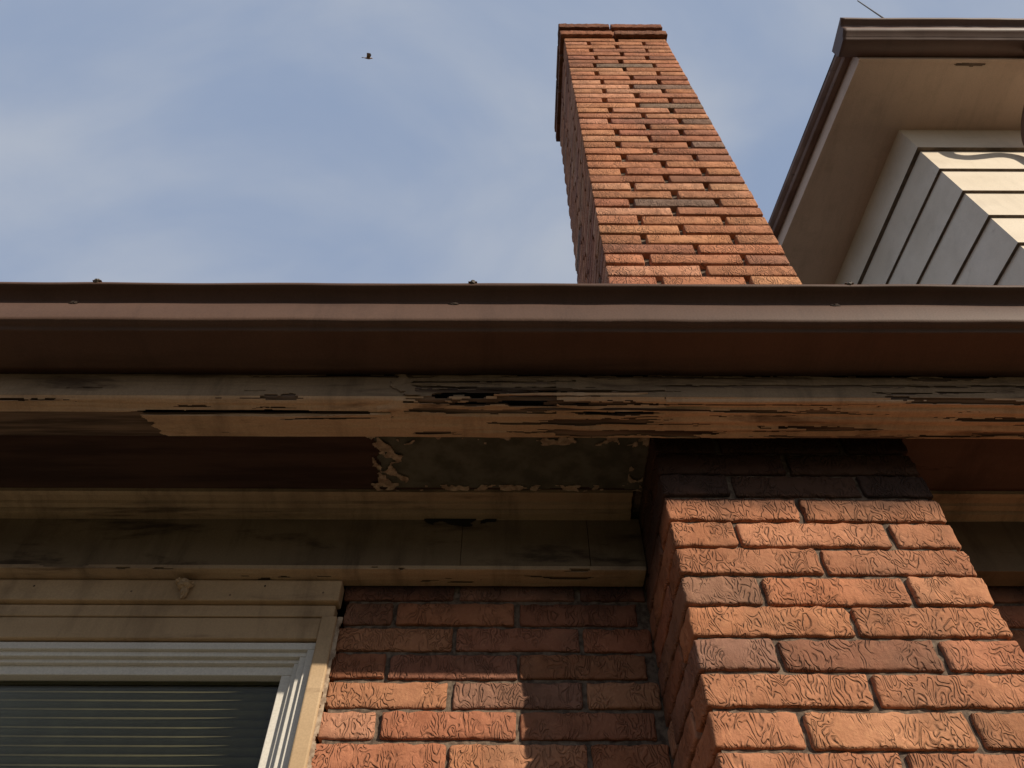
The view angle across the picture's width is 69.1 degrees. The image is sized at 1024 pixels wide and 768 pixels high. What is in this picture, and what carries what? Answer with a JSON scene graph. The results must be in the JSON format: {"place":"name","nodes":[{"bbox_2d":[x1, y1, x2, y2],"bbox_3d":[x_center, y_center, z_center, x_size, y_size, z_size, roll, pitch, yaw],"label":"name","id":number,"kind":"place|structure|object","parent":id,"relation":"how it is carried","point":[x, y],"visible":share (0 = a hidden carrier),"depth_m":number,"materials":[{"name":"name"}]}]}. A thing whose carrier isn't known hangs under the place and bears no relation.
{"place":"outdoors","nodes":[
{"label":"outdoors","id":0,"kind":"place"},
{"bbox_2d":[179,586,188,598],"bbox_3d":[-0.814,0.516,1.849,0.023,0.046,0.022,0,-50,0],"label":"broken bracket stub","id":1,"kind":"object","parent":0,"point":[184,591],"visible":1,"depth_m":1.84,"materials":[{"name":"brown wood"}]},
{"bbox_2d":[362,53,372,58],"bbox_3d":[-4.540,-10.253,23.345,0.345,0.460,0.122,0,-89,-16],"label":"flying bird","id":2,"kind":"object","parent":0,"point":[368,55],"visible":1,"depth_m":23.31},
{"bbox_2d":[424,519,495,526],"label":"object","id":3,"kind":"object","parent":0,"point":[463,522],"visible":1,"depth_m":1.98,"materials":[{"name":"brown wood"}]},
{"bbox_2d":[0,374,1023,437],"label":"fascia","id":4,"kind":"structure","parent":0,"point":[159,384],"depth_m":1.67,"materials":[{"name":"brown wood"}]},
{"bbox_2d":[390,374,420,394],"bbox_3d":[-0.235,0.000,1.662,0.170,0.074,0.005,0,-50,0],"label":"joint paint curl","id":5,"kind":"object","parent":4,"relation":"attached to","point":[399,384],"visible":1,"depth_m":1.66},
{"bbox_2d":[405,383,478,385],"bbox_3d":[-0.140,0.001,1.669,0.200,0.010,0.009,1,-50,-1],"label":"trim splinter","id":6,"kind":"object","parent":4,"relation":"attached to","point":[414,384],"depth_m":1.67,"materials":[{"name":"beige paint"}]},
{"bbox_2d":[415,390,538,392],"bbox_3d":[-0.088,0.017,1.650,0.295,0.013,0.010,0,-50,0],"label":"trim splinter","id":7,"kind":"object","parent":4,"relation":"attached to","point":[462,391],"depth_m":1.65,"materials":[{"name":"brown wood"}]},
{"bbox_2d":[458,387,583,390],"bbox_3d":[0.020,0.011,1.659,0.280,0.009,0.009,0,-50,0],"label":"trim splinter","id":8,"kind":"object","parent":4,"relation":"attached to","point":[493,388],"depth_m":1.66,"materials":[{"name":"brown wood"}]},
{"bbox_2d":[494,392,647,395],"bbox_3d":[0.130,0.022,1.641,0.340,0.013,0.010,0,-50,0],"label":"trim splinter","id":9,"kind":"object","parent":4,"relation":"attached to","point":[574,393],"depth_m":1.64,"materials":[{"name":"beige paint"}]},
{"bbox_2d":[0,0,1023,282],"label":"sky","id":10,"kind":"structure","parent":0,"point":[142,141],"materials":[{"name":"blue"}]},
{"bbox_2d":[560,39,801,283],"bbox_3d":[0.617,-0.759,3.382,0.618,3.421,0.626,0,-50,0],"label":"chimney stack","id":11,"kind":"object","parent":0,"point":[608,233],"visible":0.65,"depth_m":3.03,"materials":[{"name":"brick"}]},
{"bbox_2d":[554,23,666,141],"bbox_3d":[0.621,-1.934,4.800,0.664,0.250,0.673,0,-50,0],"label":"chimney cap","id":12,"kind":"object","parent":11,"relation":"on","point":[616,32],"visible":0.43,"depth_m":4.63,"materials":[{"name":"brown brick"}]},
{"bbox_2d":[638,438,1023,767],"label":"chimney breast","id":13,"kind":"object","parent":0,"point":[700,734],"visible":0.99,"depth_m":1.46,"materials":[{"name":"brick"}]},
{"label":"ground","id":14,"kind":"structure","parent":0,"visible":0},
{"bbox_2d":[311,586,1023,767],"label":"brick wall","id":15,"kind":"structure","parent":14,"relation":"on","point":[479,726],"depth_m":1.72,"materials":[{"name":"brick"}]},
{"bbox_2d":[0,642,315,767],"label":"window frame","id":16,"kind":"object","parent":15,"relation":"attached to","point":[309,648],"visible":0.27,"depth_m":1.78,"materials":[{"name":"white plastic"}]},
{"bbox_2d":[0,684,278,767],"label":"window blind","id":17,"kind":"object","parent":16,"relation":"attached to","point":[133,726],"depth_m":1.74,"materials":[{"name":"grey plastic"}]},
{"bbox_2d":[0,665,293,767],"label":"window sash","id":18,"kind":"object","parent":16,"relation":"in","point":[280,676],"depth_m":1.78,"materials":[{"name":"white plastic"}]},
{"bbox_2d":[177,578,193,589],"bbox_3d":[-0.817,0.503,1.864,0.043,0.033,0.036,0,-50,0],"label":"broken bracket","id":19,"kind":"object","parent":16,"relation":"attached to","point":[186,582],"visible":0.95,"depth_m":1.85,"materials":[{"name":"beige paint"}]},
{"bbox_2d":[307,617,342,767],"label":"casing caulk","id":20,"kind":"object","parent":16,"relation":"attached to","point":[313,748],"visible":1,"depth_m":1.68,"materials":[{"name":"paint"}]},
{"bbox_2d":[0,617,320,642],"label":"window head","id":21,"kind":"object","parent":15,"relation":"attached to","point":[183,630],"depth_m":1.80},
{"bbox_2d":[0,579,343,618],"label":"window head casing","id":22,"kind":"object","parent":15,"relation":"attached to","point":[162,599],"depth_m":1.85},
{"bbox_2d":[0,518,462,582],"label":"frieze board","id":23,"kind":"object","parent":15,"relation":"attached to","point":[67,542],"visible":0.69,"depth_m":1.93,"materials":[{"name":"brown wood"}]},
{"bbox_2d":[0,564,645,586],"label":"frieze lower edge","id":24,"kind":"object","parent":23,"relation":"attached to","point":[394,575],"visible":0.94,"depth_m":1.87,"materials":[{"name":"beige paint"}]},
{"bbox_2d":[288,616,339,767],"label":"window casing","id":25,"kind":"object","parent":15,"relation":"attached to","point":[304,733],"depth_m":1.67,"materials":[{"name":"beige wood"}]},
{"bbox_2d":[0,435,1023,518],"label":"soffit","id":26,"kind":"structure","parent":15,"relation":"attached to","point":[231,462],"depth_m":1.90,"materials":[{"name":"paint"}]},
{"bbox_2d":[0,488,632,520],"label":"bed moulding","id":27,"kind":"object","parent":26,"relation":"attached to","point":[224,503],"visible":1,"depth_m":1.97,"materials":[{"name":"beige paint"}]},
{"bbox_2d":[367,437,649,491],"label":"soffit paint flakes","id":28,"kind":"object","parent":26,"relation":"attached to","point":[383,448],"visible":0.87,"depth_m":1.91,"materials":[{"name":"brown paint"}]},
{"bbox_2d":[374,437,647,488],"bbox_3d":[-0.041,0.191,1.882,0.760,0.001,0.216,0,-50,0],"label":"soffit bare patch","id":29,"kind":"object","parent":26,"relation":"attached to","point":[475,462],"visible":0.88,"depth_m":1.89,"materials":[{"name":"brown wood"}]},
{"bbox_2d":[901,438,1023,488],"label":"soffit paint","id":30,"kind":"object","parent":26,"relation":"attached to","point":[968,463],"visible":0.52,"depth_m":1.88,"materials":[{"name":"brown paint"}]},
{"bbox_2d":[931,491,1023,521],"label":"bed moulding","id":31,"kind":"object","parent":26,"relation":"attached to","point":[980,506],"visible":0.51,"depth_m":1.97,"materials":[{"name":"beige paint"}]},
{"bbox_2d":[460,520,590,582],"bbox_3d":[0.034,0.437,1.951,0.329,0.164,0.062,0,-50,0],"label":"frieze board","id":32,"kind":"object","parent":15,"relation":"attached to","point":[530,543],"visible":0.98,"depth_m":1.93,"materials":[{"name":"brown wood"}]},
{"bbox_2d":[586,519,646,584],"bbox_3d":[0.270,0.438,1.950,0.140,0.164,0.063,0,-50,0],"label":"frieze board end","id":33,"kind":"object","parent":15,"relation":"attached to","point":[615,542],"visible":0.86,"depth_m":1.93,"materials":[{"name":"brown wood"}]},
{"bbox_2d":[946,522,1023,585],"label":"frieze board","id":34,"kind":"object","parent":15,"relation":"attached to","point":[994,552],"depth_m":1.92,"materials":[{"name":"beige paint"}]},
{"bbox_2d":[321,585,1023,767],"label":"wall mortar","id":35,"kind":"object","parent":14,"relation":"on","point":[643,623],"depth_m":1.72,"materials":[{"name":"grey concrete"}]},
{"bbox_2d":[861,151,1023,284],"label":"siding","id":36,"kind":"object","parent":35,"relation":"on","point":[998,241],"visible":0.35,"depth_m":5.21,"materials":[{"name":"white wood"}]},
{"bbox_2d":[834,130,1023,283],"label":"frieze","id":37,"kind":"object","parent":36,"relation":"on","point":[906,144],"visible":0.4,"depth_m":5.84,"materials":[{"name":"beige"}]},
{"bbox_2d":[783,62,1023,283],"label":"soffit","id":38,"kind":"structure","parent":37,"relation":"on","point":[886,102],"depth_m":5.79,"materials":[{"name":"beige paint"}]},
{"bbox_2d":[769,54,834,219],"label":"roof","id":39,"kind":"structure","parent":38,"relation":"on","point":[808,121],"depth_m":5.96,"materials":[{"name":"metal"}]},
{"bbox_2d":[857,0,883,17],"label":"roof aerial","id":40,"kind":"object","parent":39,"relation":"on","point":[871,9],"visible":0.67,"depth_m":5.81,"materials":[{"name":"grey metal"}]},
{"bbox_2d":[777,57,862,248],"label":"side fascia","id":41,"kind":"structure","parent":38,"relation":"on","point":[837,107],"depth_m":5.95,"materials":[{"name":"brown wood"}]},
{"bbox_2d":[768,55,850,238],"bbox_3d":[1.981,0.332,7.943,0.091,0.092,7.454,6,-51,-5],"label":"side gutter","id":42,"kind":"object","parent":41,"relation":"attached to","point":[830,87],"visible":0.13,"depth_m":6.01,"materials":[{"name":"metal"}]},
{"bbox_2d":[838,17,1023,57],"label":"gutter","id":43,"kind":"object","parent":38,"relation":"on","point":[944,37],"visible":1,"depth_m":5.44,"materials":[{"name":"brown metal"}]},
{"bbox_2d":[832,18,842,55],"bbox_3d":[2.409,-2.551,5.477,0.001,0.153,0.232,0,-50,0],"label":"gutter endcap","id":44,"kind":"object","parent":43,"relation":"attached to","point":[837,44],"visible":1,"depth_m":5.49,"materials":[{"name":"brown metal"}]},
{"bbox_2d":[1021,48,1023,144],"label":"downspout","id":45,"kind":"object","parent":43,"relation":"attached to","point":[1022,127],"visible":1,"depth_m":5.45,"materials":[{"name":"brown metal"}]},
{"bbox_2d":[853,57,1023,62],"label":"fascia","id":46,"kind":"structure","parent":38,"relation":"on","point":[941,59],"depth_m":5.48,"materials":[{"name":"beige wood"}]},
{"bbox_2d":[954,63,985,66],"bbox_3d":[3.383,-2.356,5.510,0.450,0.001,0.060,0,-50,0],"label":"soffit peel","id":47,"kind":"object","parent":38,"relation":"attached to","point":[969,64],"visible":1,"depth_m":5.50,"materials":[{"name":"brown paint"}]},
{"bbox_2d":[857,147,1023,284],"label":"siding edges","id":48,"kind":"object","parent":36,"relation":"attached to","point":[913,161],"visible":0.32,"depth_m":5.45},
{"bbox_3d":[0.490,2.962,5.778,13.800,2.273,10.070,0,-50,0],"label":"lower roof","id":49,"kind":"object","parent":35,"relation":"on","visible":0},
{"bbox_2d":[0,373,996,413],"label":"fascia board","id":50,"kind":"object","parent":49,"relation":"attached to","point":[509,402],"depth_m":1.70,"materials":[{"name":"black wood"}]},
{"bbox_2d":[0,395,1023,438],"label":"fascia paint","id":51,"kind":"object","parent":50,"relation":"attached to","point":[902,418],"visible":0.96,"depth_m":1.66,"materials":[{"name":"brown paint"}]},
{"bbox_2d":[171,414,359,415],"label":"splinter trim","id":52,"kind":"structure","parent":51,"relation":"attached to","point":[270,414],"depth_m":1.66,"materials":[{"name":"beige paint"}]},
{"bbox_2d":[521,408,710,410],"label":"splinter trim","id":53,"kind":"structure","parent":51,"relation":"attached to","point":[643,409],"depth_m":1.65,"materials":[{"name":"brown wood"}]},
{"bbox_2d":[0,282,1023,376],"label":"gutter","id":54,"kind":"object","parent":49,"relation":"attached to","point":[563,329],"visible":1,"depth_m":1.64,"materials":[{"name":"brown metal"}]},
{"bbox_2d":[594,67,1023,767],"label":"chimney mortar","id":55,"kind":"object","parent":14,"relation":"on","point":[800,713],"visible":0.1,"depth_m":1.41,"materials":[{"name":"grey concrete"}]}
]}

